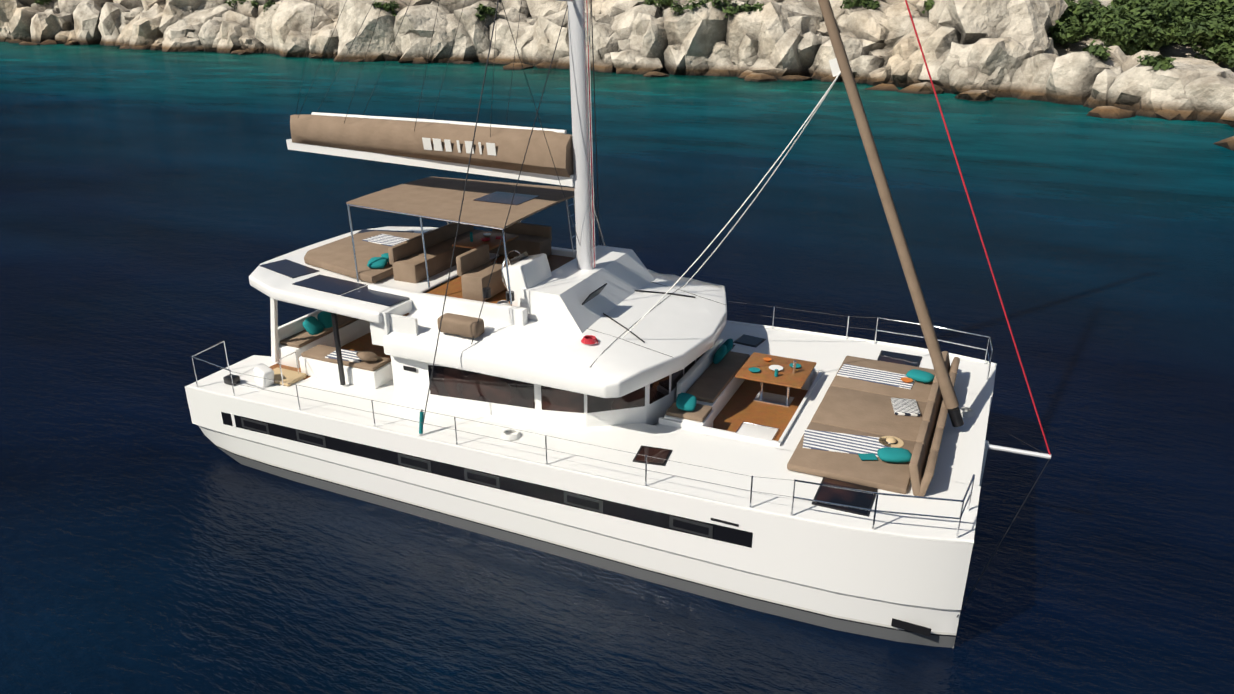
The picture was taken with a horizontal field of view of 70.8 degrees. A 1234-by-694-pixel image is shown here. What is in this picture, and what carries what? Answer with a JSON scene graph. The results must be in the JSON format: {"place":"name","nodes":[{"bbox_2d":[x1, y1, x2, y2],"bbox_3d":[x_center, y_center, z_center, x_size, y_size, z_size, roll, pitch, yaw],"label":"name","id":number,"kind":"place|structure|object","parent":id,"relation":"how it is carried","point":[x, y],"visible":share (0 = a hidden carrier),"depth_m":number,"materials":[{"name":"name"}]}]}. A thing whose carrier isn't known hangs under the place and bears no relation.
{"place":"outdoors","nodes":[
{"label":"outdoors","id":0,"kind":"place"},
{"bbox_2d":[0,42,1233,693],"bbox_3d":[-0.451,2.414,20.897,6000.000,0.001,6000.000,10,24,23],"label":"sea water","id":1,"kind":"structure","parent":0,"point":[156,208],"depth_m":26.30,"materials":[{"name":"blue liquid"}]},
{"bbox_2d":[185,0,1051,648],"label":"catamaran","id":2,"kind":"object","parent":1,"relation":"on","point":[511,378],"visible":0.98,"depth_m":17.73,"materials":[{"name":"paint"}]},
{"bbox_2d":[1047,0,1233,71],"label":"hillside ground","id":3,"kind":"structure","parent":0,"point":[1177,50],"depth_m":98.93,"materials":[{"name":"stone"}]},
{"bbox_2d":[34,0,1175,70],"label":"shrubs","id":4,"kind":"object","parent":3,"relation":"on","point":[1157,62],"visible":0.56,"depth_m":109.35,"materials":[{"name":"green plant"}]},
{"bbox_2d":[0,0,1233,150],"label":"shore rocks","id":5,"kind":"object","parent":3,"relation":"on","point":[981,50],"visible":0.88,"depth_m":111.48,"materials":[{"name":"stone"}]},
{"bbox_2d":[1048,0,1111,47],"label":"bush","id":6,"kind":"object","parent":3,"relation":"on","point":[1068,26],"visible":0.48,"depth_m":98.97,"materials":[{"name":"green plant"}]},
{"bbox_2d":[1066,0,1101,5],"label":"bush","id":7,"kind":"object","parent":3,"relation":"on","point":[1093,1],"depth_m":106.99,"materials":[{"name":"plant"}]},
{"bbox_2d":[1107,0,1149,13],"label":"bush","id":8,"kind":"object","parent":3,"relation":"on","point":[1115,3],"visible":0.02,"depth_m":105.61,"materials":[{"name":"green plant"}]},
{"bbox_2d":[1081,0,1186,55],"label":"bush","id":9,"kind":"object","parent":3,"relation":"on","point":[1129,30],"visible":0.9,"depth_m":92.55,"materials":[{"name":"green plant"}]},
{"bbox_2d":[1116,0,1205,46],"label":"bush","id":10,"kind":"object","parent":3,"relation":"on","point":[1191,8],"visible":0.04,"depth_m":96.19,"materials":[{"name":"green plant"}]},
{"bbox_2d":[1163,0,1213,13],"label":"bush","id":11,"kind":"object","parent":3,"relation":"on","point":[1206,7],"visible":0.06,"depth_m":103.12,"materials":[{"name":"green plant"}]},
{"bbox_2d":[1169,5,1233,67],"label":"bush","id":12,"kind":"object","parent":3,"relation":"on","point":[1214,31],"visible":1,"depth_m":89.73,"materials":[{"name":"green plant"}]},
{"bbox_2d":[1179,0,1233,42],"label":"bush","id":13,"kind":"object","parent":3,"relation":"on","point":[1218,4],"visible":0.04,"depth_m":96.86,"materials":[{"name":"green plant"}]}
]}

